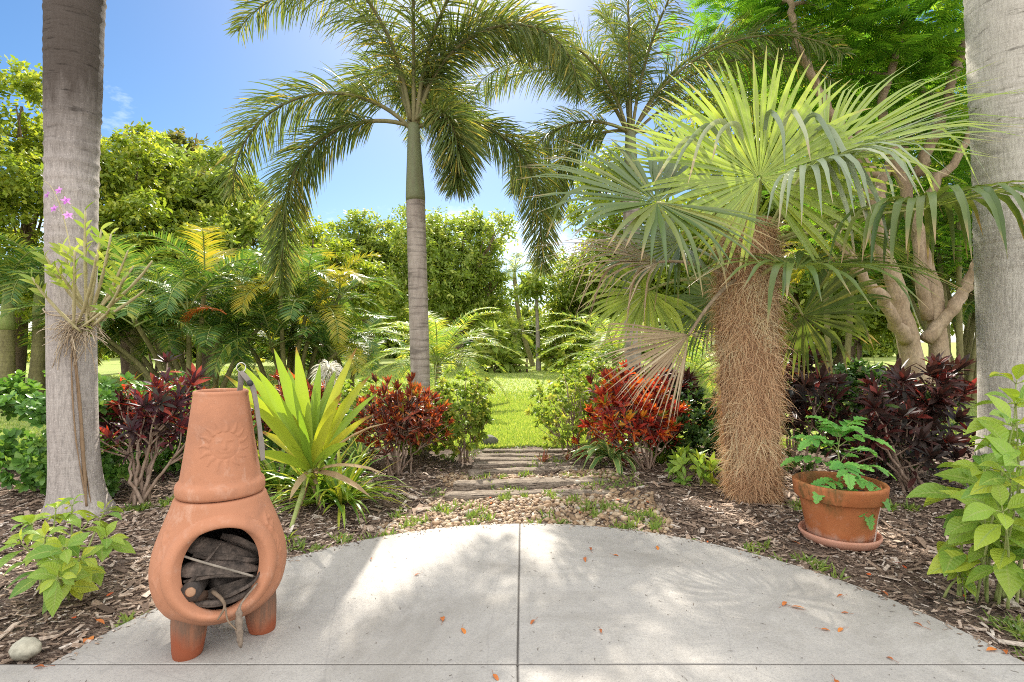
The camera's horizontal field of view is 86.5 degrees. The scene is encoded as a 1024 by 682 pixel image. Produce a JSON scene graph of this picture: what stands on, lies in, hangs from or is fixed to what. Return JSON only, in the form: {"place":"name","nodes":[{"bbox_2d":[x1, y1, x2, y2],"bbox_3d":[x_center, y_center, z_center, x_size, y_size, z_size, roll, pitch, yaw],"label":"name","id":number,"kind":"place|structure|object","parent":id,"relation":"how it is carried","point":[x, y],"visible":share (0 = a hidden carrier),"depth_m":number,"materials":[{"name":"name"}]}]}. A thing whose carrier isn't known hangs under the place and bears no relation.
{"place":"outdoors","nodes":[
{"label":"outdoors","id":0,"kind":"place"},
{"bbox_2d":[0,0,974,341],"label":"sky","id":1,"kind":"structure","parent":0,"point":[169,64],"materials":[{"name":"blue"}]},
{"bbox_2d":[0,343,976,449],"bbox_3d":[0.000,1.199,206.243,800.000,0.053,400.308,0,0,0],"label":"lawn","id":2,"kind":"structure","parent":0,"point":[111,367],"depth_m":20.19,"materials":[{"name":"plant"}]},
{"bbox_2d":[0,245,43,381],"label":"slender palm","id":3,"kind":"object","parent":2,"relation":"on","point":[7,343],"visible":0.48,"depth_m":10.90,"materials":[{"name":"plant"}]},
{"bbox_2d":[0,232,112,392],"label":"slender palm","id":4,"kind":"object","parent":2,"relation":"on","point":[37,364],"visible":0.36,"depth_m":11.28,"materials":[{"name":"plant"}]},
{"bbox_2d":[0,54,119,382],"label":"broadleaf tree","id":5,"kind":"object","parent":2,"relation":"on","point":[21,185],"visible":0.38,"depth_m":13.41,"materials":[{"name":"green plant"}]},
{"bbox_2d":[35,117,240,378],"bbox_3d":[-10.161,-2.461,14.965,4.808,7.592,4.757,0,0,-30],"label":"broadleaf tree","id":6,"kind":"object","parent":2,"relation":"on","point":[135,205],"visible":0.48,"depth_m":14.72,"materials":[{"name":"green plant"}]},
{"bbox_2d":[98,241,200,386],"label":"slender palm","id":7,"kind":"object","parent":2,"relation":"on","point":[135,342],"visible":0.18,"depth_m":12.80,"materials":[{"name":"plant"}]},
{"bbox_2d":[27,330,272,362],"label":"hedge","id":8,"kind":"object","parent":2,"relation":"on","point":[105,357],"visible":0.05,"depth_m":30.47,"materials":[{"name":"green plant"}]},
{"bbox_2d":[0,222,333,397],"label":"areca palm","id":9,"kind":"object","parent":2,"relation":"on","point":[150,313],"visible":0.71,"depth_m":11.00,"materials":[{"name":"plant"}]},
{"bbox_2d":[107,270,252,376],"bbox_3d":[-9.800,-0.446,14.811,6.145,3.385,2.212,0,0,0],"label":"understorey shrub","id":10,"kind":"object","parent":2,"relation":"on","point":[197,319],"visible":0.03,"depth_m":14.56,"materials":[{"name":"green plant"}]},
{"bbox_2d":[101,121,290,367],"bbox_3d":[-13.919,-3.962,23.163,8.324,10.533,6.297,0,0,0],"label":"broadleaf tree","id":11,"kind":"object","parent":2,"relation":"on","point":[180,139],"visible":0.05,"depth_m":23.28,"materials":[{"name":"green plant"}]},
{"bbox_2d":[121,128,299,377],"bbox_3d":[-9.774,-2.688,17.416,6.035,8.028,5.369,0,0,-17],"label":"umbrella tree","id":12,"kind":"object","parent":2,"relation":"on","point":[243,218],"visible":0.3,"depth_m":16.99,"materials":[{"name":"green plant"}]},
{"bbox_2d":[185,310,297,358],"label":"tree","id":13,"kind":"object","parent":2,"relation":"on","point":[194,349],"visible":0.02,"depth_m":36.13,"materials":[{"name":"green plant"}]},
{"bbox_2d":[147,236,405,391],"bbox_3d":[-5.182,-0.555,12.795,5.400,3.680,5.282,0,0,0],"label":"areca palm","id":14,"kind":"object","parent":2,"relation":"on","point":[312,291],"visible":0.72,"depth_m":11.71,"materials":[{"name":"plant"}]},
{"bbox_2d":[258,208,397,367],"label":"broadleaf tree","id":15,"kind":"object","parent":2,"relation":"on","point":[366,268],"visible":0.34,"depth_m":21.79,"materials":[{"name":"green plant"}]},
{"bbox_2d":[252,292,409,386],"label":"areca palm","id":16,"kind":"object","parent":2,"relation":"on","point":[369,344],"visible":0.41,"depth_m":12.98,"materials":[{"name":"plant"}]},
{"bbox_2d":[300,207,409,362],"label":"broadleaf tree","id":17,"kind":"object","parent":2,"relation":"on","point":[366,239],"visible":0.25,"depth_m":28.10,"materials":[{"name":"green plant"}]},
{"bbox_2d":[300,303,409,358],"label":"tree","id":18,"kind":"object","parent":2,"relation":"on","point":[390,344],"visible":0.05,"depth_m":38.14,"materials":[{"name":"green plant"}]},
{"bbox_2d":[210,0,595,445],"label":"foxtail palm","id":19,"kind":"object","parent":2,"relation":"on","point":[444,108],"visible":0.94,"depth_m":6.15,"materials":[{"name":"plant"}]},
{"bbox_2d":[354,307,520,401],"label":"date palm","id":20,"kind":"object","parent":2,"relation":"on","point":[438,350],"visible":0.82,"depth_m":10.32,"materials":[{"name":"green plant"}]},
{"bbox_2d":[382,202,521,364],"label":"broadleaf tree","id":21,"kind":"object","parent":2,"relation":"on","point":[459,281],"visible":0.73,"depth_m":25.97,"materials":[{"name":"green plant"}]},
{"bbox_2d":[465,317,532,373],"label":"broadleaf bush","id":22,"kind":"object","parent":2,"relation":"on","point":[507,359],"visible":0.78,"depth_m":20.58,"materials":[{"name":"green plant"}]},
{"bbox_2d":[481,252,545,365],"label":"coconut palm","id":23,"kind":"object","parent":2,"relation":"on","point":[514,269],"visible":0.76,"depth_m":25.91,"materials":[{"name":"plant"}]},
{"bbox_2d":[482,314,552,357],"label":"tree","id":24,"kind":"object","parent":2,"relation":"on","point":[530,336],"visible":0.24,"depth_m":39.22,"materials":[{"name":"green plant"}]},
{"bbox_2d":[493,312,541,364],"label":"cabbage palm","id":25,"kind":"object","parent":2,"relation":"on","point":[515,326],"visible":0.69,"depth_m":22.77,"materials":[{"name":"plant"}]},
{"bbox_2d":[430,341,619,362],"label":"hedge","id":26,"kind":"object","parent":2,"relation":"on","point":[466,344],"visible":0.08,"depth_m":29.49,"materials":[{"name":"green plant"}]},
{"bbox_2d":[506,256,576,370],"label":"young tree","id":27,"kind":"object","parent":2,"relation":"on","point":[528,286],"visible":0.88,"depth_m":21.91,"materials":[{"name":"green plant"}]},
{"bbox_2d":[520,302,562,332],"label":"tree","id":28,"kind":"object","parent":2,"relation":"on","point":[531,312],"visible":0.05,"depth_m":43.57,"materials":[{"name":"green plant"}]},
{"bbox_2d":[532,330,585,371],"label":"broadleaf bush","id":29,"kind":"object","parent":2,"relation":"on","point":[547,360],"visible":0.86,"depth_m":21.65,"materials":[{"name":"green plant"}]},
{"bbox_2d":[532,213,642,364],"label":"broadleaf tree","id":30,"kind":"object","parent":2,"relation":"on","point":[561,304],"visible":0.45,"depth_m":23.26,"materials":[{"name":"green plant"}]},
{"bbox_2d":[558,350,617,440],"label":"green shrub","id":31,"kind":"object","parent":2,"relation":"on","point":[596,368],"visible":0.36,"depth_m":6.53,"materials":[{"name":"green plant"}]},
{"bbox_2d":[535,311,705,389],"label":"date palm","id":32,"kind":"object","parent":2,"relation":"on","point":[609,348],"visible":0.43,"depth_m":11.40,"materials":[{"name":"leaf"},{"name":"brown bark"}]},
{"bbox_2d":[562,142,714,366],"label":"broadleaf tree","id":33,"kind":"object","parent":2,"relation":"on","point":[615,218],"visible":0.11,"depth_m":21.15,"materials":[{"name":"green plant"}]},
{"bbox_2d":[599,312,717,358],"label":"tree","id":34,"kind":"object","parent":2,"relation":"on","point":[675,342],"depth_m":36.95,"materials":[{"name":"green plant"}]},
{"bbox_2d":[464,0,855,380],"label":"foxtail palm","id":35,"kind":"object","parent":2,"relation":"on","point":[614,85],"visible":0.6,"depth_m":7.85,"materials":[{"name":"plant"}]},
{"bbox_2d":[614,323,719,406],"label":"date palm","id":36,"kind":"object","parent":2,"relation":"on","point":[696,365],"visible":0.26,"depth_m":9.27,"materials":[{"name":"plant"}]},
{"bbox_2d":[647,43,831,327],"bbox_3d":[7.970,-4.866,18.983,6.764,12.385,5.492,0,0,0],"label":"broadleaf tree","id":37,"kind":"object","parent":2,"relation":"on","point":[703,257],"visible":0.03,"depth_m":18.42,"materials":[{"name":"green plant"}]},
{"bbox_2d":[638,0,973,383],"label":"poinciana tree","id":38,"kind":"object","parent":2,"relation":"on","point":[894,34],"visible":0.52,"depth_m":8.45,"materials":[{"name":"green plant"}]},
{"bbox_2d":[708,21,919,380],"bbox_3d":[8.604,-4.217,16.235,6.598,11.074,5.546,0,0,0],"label":"broadleaf tree","id":39,"kind":"object","parent":2,"relation":"on","point":[803,295],"visible":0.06,"depth_m":15.16,"materials":[{"name":"green plant"}]},
{"bbox_2d":[780,232,875,386],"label":"slender palm","id":40,"kind":"object","parent":2,"relation":"on","point":[827,339],"visible":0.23,"depth_m":11.46,"materials":[{"name":"plant"}]},
{"bbox_2d":[792,233,906,385],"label":"slender palm","id":41,"kind":"object","parent":2,"relation":"on","point":[848,341],"visible":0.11,"depth_m":11.56,"materials":[{"name":"plant"}]},
{"bbox_2d":[807,230,922,372],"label":"broadleaf tree","id":42,"kind":"object","parent":2,"relation":"on","point":[879,323],"visible":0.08,"depth_m":17.05,"materials":[{"name":"green plant"}]},
{"bbox_2d":[862,326,922,357],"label":"tree","id":43,"kind":"object","parent":2,"relation":"on","point":[885,349],"visible":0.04,"depth_m":40.50,"materials":[{"name":"green plant"}]},
{"bbox_2d":[817,24,971,359],"bbox_3d":[12.275,-4.341,17.052,6.654,11.331,5.560,0,0,-26],"label":"broadleaf tree","id":44,"kind":"object","parent":2,"relation":"on","point":[952,332],"visible":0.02,"depth_m":16.49,"materials":[{"name":"green plant"}]},
{"bbox_2d":[826,154,976,400],"bbox_3d":[9.070,-1.229,11.323,4.802,4.982,4.338,0,0,-20],"label":"areca palm","id":45,"kind":"object","parent":2,"relation":"on","point":[965,343],"visible":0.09,"depth_m":11.26,"materials":[{"name":"plant"}]},
{"bbox_2d":[859,215,975,377],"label":"areca palm","id":46,"kind":"object","parent":2,"relation":"on","point":[970,307],"visible":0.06,"depth_m":11.59,"materials":[{"name":"plant"}]},
{"bbox_2d":[0,523,1023,681],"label":"patio","id":47,"kind":"structure","parent":0,"point":[713,624],"depth_m":2.29,"materials":[{"name":"concrete"}]},
{"bbox_2d":[148,388,286,661],"bbox_3d":[-1.192,0.715,2.230,0.503,1.029,0.508,0,0,0],"label":"chiminea","id":48,"kind":"object","parent":47,"relation":"on","point":[219,488],"visible":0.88,"depth_m":2.12,"materials":[{"name":"ceramic"}]},
{"bbox_2d":[181,579,208,601],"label":"firewood log","id":49,"kind":"object","parent":48,"relation":"in","point":[192,591],"visible":0.6,"depth_m":2.02,"materials":[{"name":"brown wood"}]},
{"bbox_2d":[183,574,255,582],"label":"log","id":50,"kind":"object","parent":48,"relation":"in","point":[219,576],"visible":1,"depth_m":2.06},
{"bbox_2d":[181,560,258,577],"bbox_3d":[-1.122,0.875,2.083,0.301,0.087,0.076,0,0,-24],"label":"firewood log","id":51,"kind":"object","parent":48,"relation":"in","point":[190,569],"visible":0.87,"depth_m":2.05,"materials":[{"name":"wood"}]},
{"bbox_2d":[184,555,253,576],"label":"dry twig","id":52,"kind":"object","parent":51,"relation":"on","point":[217,566],"visible":0.89,"depth_m":2.05,"materials":[{"name":"wood"}]},
{"bbox_2d":[187,537,258,563],"bbox_3d":[-1.130,0.831,2.137,0.287,0.136,0.079,0,0,-27],"label":"firewood log","id":53,"kind":"object","parent":48,"relation":"in","point":[203,544],"visible":0.69,"depth_m":2.11,"materials":[{"name":"wood"}]},
{"bbox_2d":[195,587,251,607],"bbox_3d":[-1.085,0.975,2.081,0.223,0.056,0.050,0,0,-32],"label":"firewood log","id":54,"kind":"object","parent":48,"relation":"in","point":[211,603],"visible":0.72,"depth_m":2.05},
{"bbox_2d":[223,571,259,598],"bbox_3d":[-1.034,0.940,2.092,0.150,0.084,0.044,0,0,-40],"label":"log","id":55,"kind":"object","parent":54,"relation":"on","point":[237,591],"visible":0.96,"depth_m":2.07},
{"bbox_2d":[192,552,258,562],"bbox_3d":[-1.101,0.842,2.108,0.241,0.076,0.051,0,0,-29],"label":"log","id":56,"kind":"object","parent":48,"relation":"in","point":[221,557],"visible":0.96,"depth_m":2.10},
{"bbox_2d":[207,572,256,598],"bbox_3d":[-1.070,0.948,2.109,0.197,0.066,0.065,0,0,-34],"label":"firewood log","id":57,"kind":"object","parent":48,"relation":"in","point":[225,589],"visible":0.66,"depth_m":2.09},
{"bbox_2d":[206,563,258,591],"bbox_3d":[-1.115,0.958,2.203,0.100,0.103,0.216,0,0,24],"label":"firewood log","id":58,"kind":"object","parent":48,"relation":"in","point":[213,582],"visible":0.14,"depth_m":2.12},
{"bbox_2d":[220,533,258,556],"bbox_3d":[-1.077,0.838,2.173,0.160,0.148,0.052,0,0,-23],"label":"log","id":59,"kind":"object","parent":48,"relation":"in","point":[241,542],"visible":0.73,"depth_m":2.17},
{"bbox_2d":[225,583,257,647],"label":"twig","id":60,"kind":"object","parent":48,"relation":"hanging from","point":[238,628],"visible":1,"depth_m":2.02,"materials":[{"name":"wood"}]},
{"bbox_2d":[236,362,264,460],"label":"fire tongs","id":61,"kind":"object","parent":48,"relation":"hanging from","point":[242,376],"visible":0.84,"depth_m":2.23,"materials":[{"name":"metal"}]},
{"bbox_2d":[0,526,1023,681],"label":"patio joint","id":62,"kind":"object","parent":47,"relation":"on","point":[517,664],"visible":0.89,"depth_m":2.02,"materials":[{"name":"grey"}]},
{"bbox_2d":[59,522,1022,659],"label":"mulch crumbs","id":63,"kind":"object","parent":47,"relation":"on","point":[976,638],"visible":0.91,"depth_m":2.74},
{"bbox_2d":[0,342,1023,663],"bbox_3d":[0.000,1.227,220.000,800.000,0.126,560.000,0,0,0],"label":"ground","id":64,"kind":"structure","parent":0,"point":[426,458],"depth_m":3.54,"materials":[{"name":"brown wood"}]},
{"bbox_2d":[8,637,41,660],"bbox_3d":[-1.897,1.201,2.121,0.117,0.081,0.081,0,0,0],"label":"garden stone","id":65,"kind":"object","parent":64,"relation":"on","point":[24,648],"visible":1,"depth_m":2.10,"materials":[{"name":"stone"}]},
{"bbox_2d":[0,494,135,617],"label":"broadleaf shrub","id":66,"kind":"object","parent":64,"relation":"on","point":[57,563],"visible":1,"depth_m":2.46,"materials":[{"name":"green plant"}]},
{"bbox_2d":[40,0,115,521],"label":"royal palm","id":67,"kind":"object","parent":64,"relation":"on","point":[73,39],"visible":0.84,"depth_m":3.74,"materials":[{"name":"grey plant"}]},
{"bbox_2d":[18,180,152,373],"bbox_3d":[-2.817,-0.407,3.503,1.244,1.262,0.490,0,0,39],"label":"orchid","id":68,"kind":"object","parent":67,"relation":"attached to","point":[101,311],"visible":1,"depth_m":3.51,"materials":[{"name":"green plant"}]},
{"bbox_2d":[0,367,195,496],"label":"hedge","id":69,"kind":"object","parent":64,"relation":"on","point":[21,399],"visible":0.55,"depth_m":4.27,"materials":[{"name":"green plant"}]},
{"bbox_2d":[99,351,214,505],"bbox_3d":[-2.878,0.656,4.351,1.262,1.162,0.895,0,0,0],"label":"croton shrub","id":70,"kind":"object","parent":64,"relation":"on","point":[139,418],"visible":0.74,"depth_m":4.19,"materials":[{"name":"red plant"}]},
{"bbox_2d":[134,410,351,474],"bbox_3d":[-2.551,0.908,5.208,1.975,0.637,0.966,0,0,0],"label":"hedge","id":71,"kind":"object","parent":64,"relation":"on","point":[175,467],"visible":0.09,"depth_m":4.89,"materials":[{"name":"green plant"}]},
{"bbox_2d":[258,449,328,501],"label":"strap lily","id":72,"kind":"object","parent":64,"relation":"on","point":[269,466],"visible":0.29,"depth_m":4.42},
{"bbox_2d":[250,369,340,475],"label":"croton shrub","id":73,"kind":"object","parent":64,"relation":"on","point":[279,388],"visible":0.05,"depth_m":4.97,"materials":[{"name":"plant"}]},
{"bbox_2d":[225,347,385,526],"bbox_3d":[-1.522,0.649,4.020,1.040,1.209,1.317,0,0,-19],"label":"spider lily","id":74,"kind":"object","parent":64,"relation":"on","point":[314,430],"visible":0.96,"depth_m":3.95,"materials":[{"name":"green plant"}]},
{"bbox_2d":[261,431,398,523],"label":"strap lily","id":75,"kind":"object","parent":64,"relation":"on","point":[319,485],"visible":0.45,"depth_m":4.00,"materials":[{"name":"plant"}]},
{"bbox_2d":[270,439,416,529],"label":"strap lily","id":76,"kind":"object","parent":64,"relation":"on","point":[342,490],"visible":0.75,"depth_m":3.98,"materials":[{"name":"plant"}]},
{"bbox_2d":[328,431,382,464],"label":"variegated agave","id":77,"kind":"object","parent":64,"relation":"on","point":[359,449],"visible":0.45,"depth_m":5.23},
{"bbox_2d":[322,375,408,445],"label":"green shrub","id":78,"kind":"object","parent":64,"relation":"on","point":[346,390],"visible":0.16,"depth_m":5.89,"materials":[{"name":"green plant"}]},
{"bbox_2d":[350,372,455,476],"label":"croton shrub","id":79,"kind":"object","parent":64,"relation":"on","point":[412,412],"visible":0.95,"depth_m":4.96,"materials":[{"name":"red plant"}]},
{"bbox_2d":[391,402,459,456],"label":"green shrub","id":80,"kind":"object","parent":64,"relation":"on","point":[435,450],"visible":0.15,"depth_m":5.70,"materials":[{"name":"green plant"}]},
{"bbox_2d":[432,364,495,463],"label":"green shrub","id":81,"kind":"object","parent":64,"relation":"on","point":[476,418],"visible":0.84,"depth_m":5.46,"materials":[{"name":"green plant"}]},
{"bbox_2d":[477,453,563,456],"bbox_3d":[0.210,1.237,5.776,1.160,0.081,0.130,0,0,3],"label":"timber sleeper","id":82,"kind":"object","parent":64,"relation":"on","point":[509,454],"visible":0.36,"depth_m":5.75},
{"bbox_2d":[474,456,569,461],"bbox_3d":[0.204,1.237,5.577,1.175,0.094,0.140,0,0,1],"label":"timber sleeper","id":83,"kind":"object","parent":64,"relation":"on","point":[485,459],"visible":0.28,"depth_m":5.53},
{"bbox_2d":[472,461,572,468],"bbox_3d":[0.173,1.238,5.380,1.135,0.089,0.144,0,0,-1],"label":"timber sleeper","id":84,"kind":"object","parent":64,"relation":"on","point":[493,464],"visible":0.52,"depth_m":5.32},
{"bbox_2d":[468,465,585,476],"bbox_3d":[0.142,1.231,5.039,1.097,0.122,0.125,0,0,-11],"label":"timber sleeper","id":85,"kind":"object","parent":64,"relation":"on","point":[513,470],"visible":0.49,"depth_m":5.00,"materials":[{"name":"wood"}]},
{"bbox_2d":[483,448,571,452],"bbox_3d":[0.209,1.238,6.045,1.068,0.080,0.132,0,0,-2],"label":"timber sleeper","id":86,"kind":"object","parent":64,"relation":"on","point":[485,450],"visible":0.43,"depth_m":5.99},
{"bbox_2d":[453,476,607,490],"bbox_3d":[0.161,1.229,4.551,1.298,0.156,0.166,0,0,-3],"label":"timber sleeper","id":87,"kind":"object","parent":64,"relation":"on","point":[523,483],"visible":0.42,"depth_m":4.49,"materials":[{"name":"wood"}]},
{"bbox_2d":[445,489,619,501],"bbox_3d":[0.159,1.228,4.265,1.360,0.114,0.135,0,0,-1],"label":"timber sleeper","id":88,"kind":"object","parent":64,"relation":"on","point":[470,495],"visible":0.41,"depth_m":4.23,"materials":[{"name":"wood"}]},
{"bbox_2d":[524,360,599,458],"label":"green shrub","id":89,"kind":"object","parent":64,"relation":"on","point":[546,418],"visible":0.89,"depth_m":5.58,"materials":[{"name":"green plant"}]},
{"bbox_2d":[105,440,1023,658],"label":"weeds","id":90,"kind":"object","parent":64,"relation":"on","point":[1010,628],"visible":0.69,"depth_m":3.73,"materials":[{"name":"plant"}]},
{"bbox_2d":[562,437,654,473],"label":"variegated agave","id":91,"kind":"object","parent":64,"relation":"on","point":[602,449],"visible":0.93,"depth_m":5.05,"materials":[{"name":"plant"}]},
{"bbox_2d":[567,359,712,469],"bbox_3d":[1.151,0.718,5.309,1.174,1.082,1.182,0,0,-42],"label":"croton shrub","id":92,"kind":"object","parent":64,"relation":"on","point":[643,421],"visible":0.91,"depth_m":5.05,"materials":[{"name":"red plant"}]},
{"bbox_2d":[628,358,704,453],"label":"croton shrub","id":93,"kind":"object","parent":64,"relation":"on","point":[688,377],"visible":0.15,"depth_m":5.63,"materials":[{"name":"red plant"}]},
{"bbox_2d":[636,379,726,464],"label":"shrub","id":94,"kind":"object","parent":64,"relation":"on","point":[700,432],"visible":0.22,"depth_m":5.24,"materials":[{"name":"green plant"}]},
{"bbox_2d":[664,441,722,487],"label":"green shrub","id":95,"kind":"object","parent":64,"relation":"on","point":[678,464],"visible":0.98,"depth_m":4.48,"materials":[{"name":"green plant"}]},
{"bbox_2d":[513,45,1023,505],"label":"fan palm","id":96,"kind":"object","parent":64,"relation":"on","point":[741,308],"visible":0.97,"depth_m":3.92,"materials":[{"name":"green plant"}]},
{"bbox_2d":[779,317,855,472],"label":"croton shrub","id":97,"kind":"object","parent":64,"relation":"on","point":[811,385],"visible":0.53,"depth_m":4.77,"materials":[{"name":"brown plant"}]},
{"bbox_2d":[676,402,965,473],"bbox_3d":[2.845,0.887,5.325,2.876,0.645,1.027,0,0,0],"label":"hedge","id":98,"kind":"object","parent":64,"relation":"on","point":[711,425],"visible":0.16,"depth_m":5.00,"materials":[{"name":"green plant"}]},
{"bbox_2d":[798,520,882,550],"bbox_3d":[2.020,1.196,3.360,0.452,0.056,0.452,0,0,0],"label":"plant saucer","id":99,"kind":"object","parent":64,"relation":"on","point":[841,545],"visible":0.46,"depth_m":3.19,"materials":[{"name":"ceramic"}]},
{"bbox_2d":[792,471,889,542],"bbox_3d":[2.020,1.036,3.360,0.520,0.345,0.520,0,0,0],"label":"plant pot","id":100,"kind":"object","parent":99,"relation":"on","point":[834,514],"visible":0.81,"depth_m":3.19,"materials":[{"name":"ceramic"}]},
{"bbox_2d":[780,415,895,530],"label":"tomato plant","id":101,"kind":"object","parent":100,"relation":"in","point":[836,430],"visible":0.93,"depth_m":3.30,"materials":[{"name":"green plant"}]},
{"bbox_2d":[806,357,892,454],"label":"green shrub","id":102,"kind":"object","parent":64,"relation":"on","point":[853,368],"visible":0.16,"depth_m":5.82,"materials":[{"name":"green plant"}]},
{"bbox_2d":[821,380,975,497],"bbox_3d":[3.215,0.791,4.527,1.095,0.934,1.072,0,0,-41],"label":"croton shrub","id":103,"kind":"object","parent":64,"relation":"on","point":[880,423],"visible":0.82,"depth_m":4.38,"materials":[{"name":"purple plant"}]},
{"bbox_2d":[856,350,976,473],"bbox_3d":[3.785,0.666,4.997,1.054,1.176,0.999,0,0,0],"label":"croton shrub","id":104,"kind":"object","parent":64,"relation":"on","point":[908,386],"visible":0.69,"depth_m":4.80,"materials":[{"name":"purple plant"}]},
{"bbox_2d":[942,568,976,599],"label":"broadleaf shrub","id":105,"kind":"object","parent":64,"relation":"on","point":[971,586],"visible":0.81,"depth_m":2.52,"materials":[{"name":"green plant"}]},
{"bbox_2d":[906,364,1023,610],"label":"broadleaf shrub","id":106,"kind":"object","parent":64,"relation":"on","point":[983,517],"visible":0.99,"depth_m":2.45,"materials":[{"name":"green plant"}]},
{"bbox_2d":[958,0,1023,513],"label":"royal palm","id":107,"kind":"object","parent":64,"relation":"on","point":[994,30],"visible":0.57,"depth_m":3.92,"materials":[{"name":"grey plant"}]},
{"bbox_2d":[376,468,674,535],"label":"gravel","id":108,"kind":"structure","parent":0,"point":[452,520],"depth_m":3.88,"materials":[{"name":"gravel"}]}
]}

